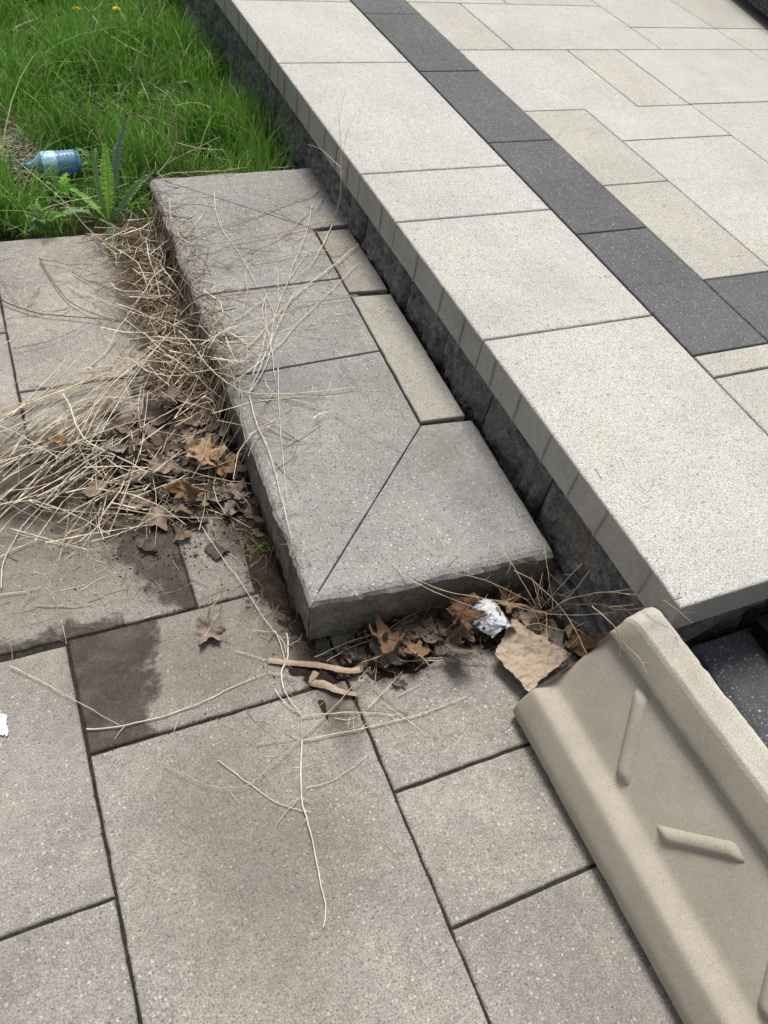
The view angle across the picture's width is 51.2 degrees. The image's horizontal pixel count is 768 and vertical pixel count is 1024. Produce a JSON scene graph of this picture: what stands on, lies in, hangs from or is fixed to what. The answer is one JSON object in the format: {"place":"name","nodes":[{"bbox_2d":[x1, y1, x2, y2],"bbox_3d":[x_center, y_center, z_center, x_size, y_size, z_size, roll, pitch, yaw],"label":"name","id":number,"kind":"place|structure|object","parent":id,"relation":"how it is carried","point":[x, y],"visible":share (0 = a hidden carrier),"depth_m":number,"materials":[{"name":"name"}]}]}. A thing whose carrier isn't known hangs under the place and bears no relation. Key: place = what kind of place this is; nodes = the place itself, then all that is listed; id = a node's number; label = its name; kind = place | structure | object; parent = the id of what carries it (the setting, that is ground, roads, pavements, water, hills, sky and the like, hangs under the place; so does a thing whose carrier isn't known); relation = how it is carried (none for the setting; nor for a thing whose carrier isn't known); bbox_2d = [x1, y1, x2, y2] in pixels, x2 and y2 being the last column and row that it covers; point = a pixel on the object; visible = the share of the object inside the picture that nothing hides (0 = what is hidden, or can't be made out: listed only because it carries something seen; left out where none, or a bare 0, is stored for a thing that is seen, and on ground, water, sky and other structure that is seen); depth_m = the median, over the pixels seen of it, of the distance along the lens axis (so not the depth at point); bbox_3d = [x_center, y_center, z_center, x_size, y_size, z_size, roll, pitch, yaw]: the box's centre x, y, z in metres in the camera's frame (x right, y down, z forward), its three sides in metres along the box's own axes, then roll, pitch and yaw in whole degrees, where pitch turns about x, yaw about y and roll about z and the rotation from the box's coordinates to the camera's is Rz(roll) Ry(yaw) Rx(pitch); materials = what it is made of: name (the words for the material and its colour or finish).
{"place":"outdoors","nodes":[
{"label":"outdoors","id":0,"kind":"place"},
{"bbox_2d":[0,0,282,241],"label":"ground","id":1,"kind":"structure","parent":0,"point":[8,237],"depth_m":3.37,"materials":[{"name":"green plant"}]},
{"bbox_2d":[25,26,48,44],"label":"leafy weed","id":2,"kind":"object","parent":1,"relation":"on","point":[37,33],"visible":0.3,"depth_m":3.98,"materials":[{"name":"green plant"}]},
{"bbox_2d":[23,201,65,228],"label":"leafy weed","id":3,"kind":"object","parent":1,"relation":"on","point":[39,218],"visible":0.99,"depth_m":2.96,"materials":[{"name":"green plant"}]},
{"bbox_2d":[44,164,77,199],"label":"leafy weed","id":4,"kind":"object","parent":1,"relation":"on","point":[55,187],"visible":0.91,"depth_m":3.10,"materials":[{"name":"green plant"}]},
{"bbox_2d":[0,50,134,234],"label":"grass tuft","id":5,"kind":"object","parent":1,"relation":"on","point":[5,189],"visible":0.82,"depth_m":3.00,"materials":[{"name":"green plant"}]},
{"bbox_2d":[58,91,86,111],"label":"leafy weed","id":6,"kind":"object","parent":1,"relation":"on","point":[60,92],"visible":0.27,"depth_m":3.55,"materials":[{"name":"green plant"}]},
{"bbox_2d":[72,48,94,64],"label":"leafy weed","id":7,"kind":"object","parent":1,"relation":"on","point":[80,52],"visible":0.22,"depth_m":3.85,"materials":[{"name":"green plant"}]},
{"bbox_2d":[76,147,101,168],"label":"leafy weed","id":8,"kind":"object","parent":1,"relation":"on","point":[88,155],"visible":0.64,"depth_m":3.27,"materials":[{"name":"green plant"}]},
{"bbox_2d":[107,82,122,101],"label":"leafy weed","id":9,"kind":"object","parent":1,"relation":"on","point":[111,89],"visible":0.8,"depth_m":3.68,"materials":[{"name":"green plant"}]},
{"bbox_2d":[121,5,145,29],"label":"leafy weed","id":10,"kind":"object","parent":1,"relation":"on","point":[132,15],"visible":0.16,"depth_m":4.22,"materials":[{"name":"green plant"}]},
{"bbox_2d":[121,65,146,83],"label":"leafy weed","id":11,"kind":"object","parent":1,"relation":"on","point":[140,70],"visible":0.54,"depth_m":3.83,"materials":[{"name":"green plant"}]},
{"bbox_2d":[124,88,143,111],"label":"leafy weed","id":12,"kind":"object","parent":1,"relation":"on","point":[131,105],"visible":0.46,"depth_m":3.68,"materials":[{"name":"green plant"}]},
{"bbox_2d":[129,129,156,154],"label":"leafy weed","id":13,"kind":"object","parent":1,"relation":"on","point":[141,139],"visible":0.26,"depth_m":3.40,"materials":[{"name":"green plant"}]},
{"bbox_2d":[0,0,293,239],"bbox_3d":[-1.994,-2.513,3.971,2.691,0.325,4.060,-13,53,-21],"label":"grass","id":14,"kind":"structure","parent":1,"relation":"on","point":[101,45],"depth_m":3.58,"materials":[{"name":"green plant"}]},
{"bbox_2d":[21,149,81,176],"bbox_3d":[-1.328,-1.392,3.199,0.225,0.096,0.100,-13,53,-21],"label":"plastic bottle","id":15,"kind":"object","parent":14,"relation":"on","point":[51,157],"visible":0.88,"depth_m":3.17,"materials":[{"name":"blue"}]},
{"bbox_2d":[0,1,297,233],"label":"dry thatch","id":16,"kind":"object","parent":14,"relation":"on","point":[11,140],"visible":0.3,"depth_m":3.38,"materials":[{"name":"plant"}]},
{"bbox_2d":[116,80,218,173],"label":"dry stalk","id":17,"kind":"object","parent":14,"relation":"on","point":[175,105],"visible":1,"depth_m":3.02,"materials":[{"name":"plant"}]},
{"bbox_2d":[176,69,201,88],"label":"leafy weed","id":18,"kind":"object","parent":14,"relation":"on","point":[184,80],"visible":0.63,"depth_m":3.88,"materials":[{"name":"green plant"}]},
{"bbox_2d":[202,52,231,77],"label":"leafy weed","id":19,"kind":"object","parent":14,"relation":"on","point":[221,65],"visible":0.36,"depth_m":4.01,"materials":[{"name":"green plant"}]},
{"bbox_2d":[185,57,299,175],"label":"grass tuft","id":20,"kind":"object","parent":1,"relation":"on","point":[249,159],"visible":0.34,"depth_m":3.31,"materials":[{"name":"green plant"}]},
{"bbox_2d":[171,0,767,652],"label":"retaining wall","id":21,"kind":"structure","parent":1,"relation":"on","point":[569,366],"depth_m":2.32,"materials":[{"name":"grey concrete"}]},
{"bbox_2d":[0,230,682,1023],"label":"patio","id":22,"kind":"structure","parent":0,"point":[216,908],"depth_m":1.73,"materials":[{"name":"grey concrete"}]},
{"bbox_2d":[0,713,8,736],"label":"torn scrap","id":23,"kind":"object","parent":22,"relation":"on","point":[3,726],"visible":1,"depth_m":1.76,"materials":[{"name":"white paper"}]},
{"bbox_2d":[0,514,40,594],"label":"dry stalk","id":24,"kind":"object","parent":22,"relation":"on","point":[5,557],"visible":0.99,"depth_m":2.03,"materials":[{"name":"beige plant"}]},
{"bbox_2d":[0,426,59,462],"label":"dry stalk","id":25,"kind":"object","parent":22,"relation":"on","point":[31,441],"visible":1,"depth_m":2.27,"materials":[{"name":"beige plant"}]},
{"bbox_2d":[0,448,71,517],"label":"dry stalk","id":26,"kind":"object","parent":22,"relation":"on","point":[32,486],"visible":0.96,"depth_m":2.17,"materials":[{"name":"plant"}]},
{"bbox_2d":[35,604,91,606],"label":"dry stalk","id":27,"kind":"object","parent":22,"relation":"on","point":[61,605],"visible":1,"depth_m":1.97,"materials":[{"name":"beige plant"}]},
{"bbox_2d":[13,156,125,248],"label":"dry stalk","id":28,"kind":"object","parent":22,"relation":"on","point":[61,199],"visible":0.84,"depth_m":3.02,"materials":[{"name":"beige plant"}]},
{"bbox_2d":[0,258,152,348],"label":"twig","id":29,"kind":"object","parent":22,"relation":"on","point":[67,306],"visible":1,"depth_m":2.68,"materials":[{"name":"brown wood"}]},
{"bbox_2d":[16,117,156,254],"bbox_3d":[-1.077,-1.198,2.908,0.448,0.377,0.329,12,48,-1],"label":"sow thistle","id":30,"kind":"object","parent":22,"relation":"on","point":[109,172],"visible":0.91,"depth_m":2.97,"materials":[{"name":"green plant"}]},
{"bbox_2d":[0,329,173,451],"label":"straw bundle","id":31,"kind":"object","parent":22,"relation":"on","point":[33,401],"visible":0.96,"depth_m":2.42,"materials":[{"name":"beige plant"}]},
{"bbox_2d":[63,393,172,477],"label":"dry stalk","id":32,"kind":"object","parent":22,"relation":"on","point":[103,449],"visible":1,"depth_m":2.26,"materials":[{"name":"beige plant"}]},
{"bbox_2d":[35,391,207,511],"bbox_3d":[-0.744,-0.190,2.293,0.042,0.078,0.611,35,52,19],"label":"dry stalk","id":33,"kind":"object","parent":22,"relation":"on","point":[66,478],"visible":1,"depth_m":2.24,"materials":[{"name":"plant"}]},
{"bbox_2d":[9,665,265,737],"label":"dry stalk","id":34,"kind":"object","parent":22,"relation":"on","point":[138,721],"visible":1,"depth_m":1.82,"materials":[{"name":"beige plant"}]},
{"bbox_2d":[70,237,216,370],"bbox_3d":[-0.835,-0.814,2.737,0.474,0.197,0.776,-13,53,-21],"label":"dried weed","id":35,"kind":"object","parent":22,"relation":"on","point":[134,291],"visible":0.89,"depth_m":2.73,"materials":[{"name":"beige plant"}]},
{"bbox_2d":[0,174,333,566],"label":"straw","id":36,"kind":"object","parent":22,"relation":"on","point":[58,421],"visible":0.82,"depth_m":2.36,"materials":[{"name":"beige plant"}]},
{"bbox_2d":[44,432,67,445],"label":"fallen leaf","id":37,"kind":"object","parent":36,"relation":"on","point":[63,438],"visible":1,"depth_m":2.28,"materials":[{"name":"brown plant"}]},
{"bbox_2d":[193,612,225,644],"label":"fallen leaf","id":38,"kind":"object","parent":22,"relation":"on","point":[206,630],"visible":0.99,"depth_m":1.98,"materials":[{"name":"brown plant"}]},
{"bbox_2d":[0,191,471,808],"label":"straw bits","id":39,"kind":"object","parent":22,"relation":"on","point":[162,503],"visible":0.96,"depth_m":2.11,"materials":[{"name":"beige plant"}]},
{"bbox_2d":[245,535,275,553],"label":"seedling","id":40,"kind":"object","parent":22,"relation":"on","point":[259,545],"visible":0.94,"depth_m":2.17,"materials":[{"name":"green plant"}]},
{"bbox_2d":[218,760,307,811],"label":"dry stalk","id":41,"kind":"object","parent":22,"relation":"on","point":[256,788],"visible":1,"depth_m":1.75,"materials":[{"name":"beige plant"}]},
{"bbox_2d":[161,667,369,787],"bbox_3d":[-0.227,0.507,1.816,0.528,0.016,0.134,-19,55,-25],"label":"twig","id":42,"kind":"object","parent":22,"relation":"on","point":[285,752],"visible":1,"depth_m":1.80,"materials":[{"name":"brown wood"}]},
{"bbox_2d":[0,245,554,1021],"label":"soil crumbs","id":43,"kind":"object","parent":22,"relation":"on","point":[202,605],"visible":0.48,"depth_m":2.04,"materials":[{"name":"brown soil"}]},
{"bbox_2d":[272,801,296,850],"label":"dry stalk","id":44,"kind":"object","parent":22,"relation":"on","point":[279,820],"visible":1,"depth_m":1.71,"materials":[{"name":"beige plant"}]},
{"bbox_2d":[0,185,581,721],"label":"soil","id":45,"kind":"structure","parent":22,"relation":"on","point":[274,579],"depth_m":2.17,"materials":[{"name":"brown soil"}]},
{"bbox_2d":[307,974,319,1023],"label":"dry stalk","id":46,"kind":"object","parent":22,"relation":"on","point":[311,1000],"visible":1,"depth_m":1.50,"materials":[{"name":"beige plant"}]},
{"bbox_2d":[268,657,359,672],"bbox_3d":[-0.169,0.374,1.949,0.224,0.022,0.024,9,48,-3],"label":"stick","id":47,"kind":"object","parent":22,"relation":"on","point":[313,664],"visible":1,"depth_m":1.95,"materials":[{"name":"brown wood"}]},
{"bbox_2d":[79,246,576,686],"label":"leaf litter","id":48,"kind":"object","parent":22,"relation":"on","point":[173,445],"visible":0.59,"depth_m":2.24,"materials":[{"name":"brown plant"}]},
{"bbox_2d":[105,443,130,452],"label":"fallen leaf","id":49,"kind":"object","parent":48,"relation":"on","point":[111,448],"visible":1,"depth_m":2.25,"materials":[{"name":"brown plant"}]},
{"bbox_2d":[125,384,148,468],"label":"dry stalk","id":50,"kind":"object","parent":48,"relation":"on","point":[141,412],"visible":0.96,"depth_m":2.36,"materials":[{"name":"beige plant"}]},
{"bbox_2d":[147,453,173,473],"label":"fallen leaf","id":51,"kind":"object","parent":48,"relation":"on","point":[158,462],"visible":0.98,"depth_m":2.23,"materials":[{"name":"brown plant"}]},
{"bbox_2d":[151,381,179,402],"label":"fallen leaf","id":52,"kind":"object","parent":48,"relation":"on","point":[170,394],"visible":1,"depth_m":2.38,"materials":[{"name":"brown plant"}]},
{"bbox_2d":[163,480,199,502],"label":"fallen leaf","id":53,"kind":"object","parent":48,"relation":"on","point":[186,490],"visible":1,"depth_m":2.20,"materials":[{"name":"brown plant"}]},
{"bbox_2d":[141,459,250,483],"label":"dry stalk","id":54,"kind":"object","parent":48,"relation":"on","point":[197,473],"visible":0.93,"depth_m":2.25,"materials":[{"name":"beige plant"}]},
{"bbox_2d":[184,436,227,476],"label":"fallen leaf","id":55,"kind":"object","parent":48,"relation":"on","point":[202,450],"visible":1,"depth_m":2.27,"materials":[{"name":"brown plant"}]},
{"bbox_2d":[203,448,241,477],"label":"fallen leaf","id":56,"kind":"object","parent":48,"relation":"on","point":[223,466],"visible":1,"depth_m":2.27,"materials":[{"name":"brown plant"}]},
{"bbox_2d":[223,500,235,515],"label":"fallen leaf","id":57,"kind":"object","parent":48,"relation":"on","point":[228,504],"visible":1,"depth_m":2.22,"materials":[{"name":"brown plant"}]},
{"bbox_2d":[226,479,249,505],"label":"fallen leaf","id":58,"kind":"object","parent":48,"relation":"on","point":[237,489],"visible":0.99,"depth_m":2.25,"materials":[{"name":"brown plant"}]},
{"bbox_2d":[315,606,441,661],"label":"dry stalk","id":59,"kind":"object","parent":48,"relation":"on","point":[357,639],"visible":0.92,"depth_m":1.99,"materials":[{"name":"beige plant"}]},
{"bbox_2d":[363,631,401,667],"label":"fallen leaf","id":60,"kind":"object","parent":48,"relation":"on","point":[384,659],"visible":0.82,"depth_m":1.96,"materials":[{"name":"brown plant"}]},
{"bbox_2d":[369,611,419,652],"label":"fallen leaf","id":61,"kind":"object","parent":48,"relation":"on","point":[392,642],"visible":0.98,"depth_m":1.97,"materials":[{"name":"brown plant"}]},
{"bbox_2d":[402,640,429,665],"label":"fallen leaf","id":62,"kind":"object","parent":48,"relation":"on","point":[416,650],"visible":1,"depth_m":1.99,"materials":[{"name":"brown plant"}]},
{"bbox_2d":[445,613,477,654],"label":"fallen leaf","id":63,"kind":"object","parent":48,"relation":"on","point":[453,643],"visible":1,"depth_m":2.00,"materials":[{"name":"brown plant"}]},
{"bbox_2d":[442,592,486,633],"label":"fallen leaf","id":64,"kind":"object","parent":48,"relation":"on","point":[460,613],"visible":0.98,"depth_m":2.03,"materials":[{"name":"brown plant"}]},
{"bbox_2d":[471,599,515,637],"bbox_3d":[0.269,0.273,2.040,0.118,0.056,0.098,-13,53,-21],"label":"paper scrap","id":65,"kind":"object","parent":48,"relation":"on","point":[493,622],"visible":0.86,"depth_m":2.03,"materials":[{"name":"white paper"}]},
{"bbox_2d":[495,582,527,613],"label":"fallen leaf","id":66,"kind":"object","parent":48,"relation":"on","point":[511,598],"visible":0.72,"depth_m":2.09,"materials":[{"name":"brown plant"}]},
{"bbox_2d":[495,619,570,691],"bbox_3d":[0.361,0.351,2.020,0.164,0.024,0.173,38,53,21],"label":"paper","id":67,"kind":"object","parent":48,"relation":"on","point":[522,654],"visible":0.98,"depth_m":2.02,"materials":[{"name":"beige paper"}]},
{"bbox_2d":[403,544,690,672],"bbox_3d":[0.379,0.176,1.901,0.613,0.382,0.261,28,50,14],"label":"dried weed","id":68,"kind":"object","parent":48,"relation":"on","point":[543,612],"visible":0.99,"depth_m":1.95,"materials":[{"name":"beige plant"}]},
{"bbox_2d":[564,621,571,638],"bbox_3d":[0.503,0.329,2.093,0.048,0.016,0.093,-18,55,-25],"label":"paper","id":69,"kind":"object","parent":48,"relation":"on","point":[569,626],"visible":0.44,"depth_m":2.11,"materials":[{"name":"beige paper"}]},
{"bbox_2d":[569,622,603,656],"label":"fallen leaf","id":70,"kind":"object","parent":48,"relation":"on","point":[587,641],"visible":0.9,"depth_m":2.06,"materials":[{"name":"brown plant"}]},
{"bbox_2d":[4,169,653,730],"bbox_3d":[-0.516,-0.394,2.257,1.096,0.469,2.323,-29,60,-31],"label":"brown straw","id":71,"kind":"object","parent":22,"relation":"on","point":[154,293],"visible":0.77,"depth_m":2.50,"materials":[{"name":"brown plant"}]},
{"bbox_2d":[195,514,466,927],"bbox_3d":[-0.318,0.416,1.891,0.623,0.019,0.901,-46,70,-37],"label":"dried weed","id":72,"kind":"object","parent":22,"relation":"on","point":[301,716],"visible":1,"depth_m":1.88,"materials":[{"name":"beige plant"}]},
{"bbox_2d":[308,629,356,659],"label":"seedling","id":73,"kind":"object","parent":22,"relation":"on","point":[333,646],"visible":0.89,"depth_m":2.00,"materials":[{"name":"green plant"}]},
{"bbox_2d":[308,671,358,696],"bbox_3d":[-0.120,0.419,1.922,0.127,0.025,0.032,20,49,6],"label":"cardboard strip","id":74,"kind":"object","parent":22,"relation":"on","point":[323,684],"visible":0.98,"depth_m":1.92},
{"bbox_2d":[307,755,367,787],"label":"dry stalk","id":75,"kind":"object","parent":22,"relation":"on","point":[334,779],"visible":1,"depth_m":1.78,"materials":[{"name":"beige plant"}]},
{"bbox_2d":[150,168,553,640],"bbox_3d":[-0.228,-0.519,2.616,0.731,0.201,2.041,-13,53,-21],"label":"garden step","id":76,"kind":"object","parent":22,"relation":"on","point":[436,495],"visible":0.87,"depth_m":2.27,"materials":[{"name":"stone"}]},
{"bbox_2d":[141,165,294,186],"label":"dry stalk","id":77,"kind":"object","parent":76,"relation":"on","point":[206,171],"visible":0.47,"depth_m":3.06,"materials":[{"name":"beige plant"}]},
{"bbox_2d":[139,189,358,382],"bbox_3d":[-0.274,-0.898,2.912,1.313,0.237,0.988,-35,63,-33],"label":"dried weed","id":78,"kind":"object","parent":76,"relation":"on","point":[291,229],"visible":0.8,"depth_m":2.71,"materials":[{"name":"brown plant"}]},
{"bbox_2d":[143,250,402,537],"bbox_3d":[-0.252,-0.386,2.428,0.766,0.141,1.209,-13,53,-21],"label":"dried weed","id":79,"kind":"object","parent":76,"relation":"on","point":[278,393],"visible":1,"depth_m":2.33,"materials":[{"name":"beige plant"}]},
{"bbox_2d":[308,98,352,246],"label":"dry stalk","id":80,"kind":"object","parent":76,"relation":"on","point":[340,170],"visible":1,"depth_m":2.84,"materials":[{"name":"beige plant"}]},
{"bbox_2d":[392,563,483,610],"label":"dry stalk","id":81,"kind":"object","parent":76,"relation":"on","point":[433,591],"visible":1,"depth_m":1.95,"materials":[{"name":"beige plant"}]},
{"bbox_2d":[382,278,553,549],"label":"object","id":82,"kind":"object","parent":76,"relation":"on","point":[468,419],"visible":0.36,"depth_m":2.45,"materials":[{"name":"plant"}]},
{"bbox_2d":[336,662,420,730],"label":"dry stalk","id":83,"kind":"object","parent":22,"relation":"on","point":[386,696],"visible":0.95,"depth_m":1.92,"materials":[{"name":"brown plant"}]},
{"bbox_2d":[378,793,399,859],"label":"dry stalk","id":84,"kind":"object","parent":22,"relation":"on","point":[381,825],"visible":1,"depth_m":1.74,"materials":[{"name":"beige plant"}]},
{"bbox_2d":[392,676,400,686],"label":"fallen leaf","id":85,"kind":"object","parent":22,"relation":"on","point":[396,682],"visible":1,"depth_m":1.96,"materials":[{"name":"brown plant"}]},
{"bbox_2d":[400,657,496,670],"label":"dry stalk","id":86,"kind":"object","parent":22,"relation":"on","point":[419,659],"visible":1,"depth_m":2.00,"materials":[{"name":"plant"}]},
{"bbox_2d":[513,607,767,1023],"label":"concrete panel","id":87,"kind":"object","parent":22,"relation":"on","point":[657,773],"visible":1,"depth_m":1.64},
{"bbox_2d":[690,625,767,747],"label":"garden step","id":88,"kind":"object","parent":22,"relation":"on","point":[735,665],"visible":0.45,"depth_m":1.92,"materials":[{"name":"stone"}]},
{"bbox_2d":[750,614,767,654],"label":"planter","id":89,"kind":"object","parent":88,"relation":"on","point":[759,631],"visible":1,"depth_m":1.96,"materials":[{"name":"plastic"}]},
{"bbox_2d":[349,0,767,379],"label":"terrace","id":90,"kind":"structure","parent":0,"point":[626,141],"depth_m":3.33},
{"bbox_2d":[748,0,767,16],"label":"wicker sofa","id":91,"kind":"object","parent":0,"point":[761,6],"visible":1,"depth_m":4.58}
]}

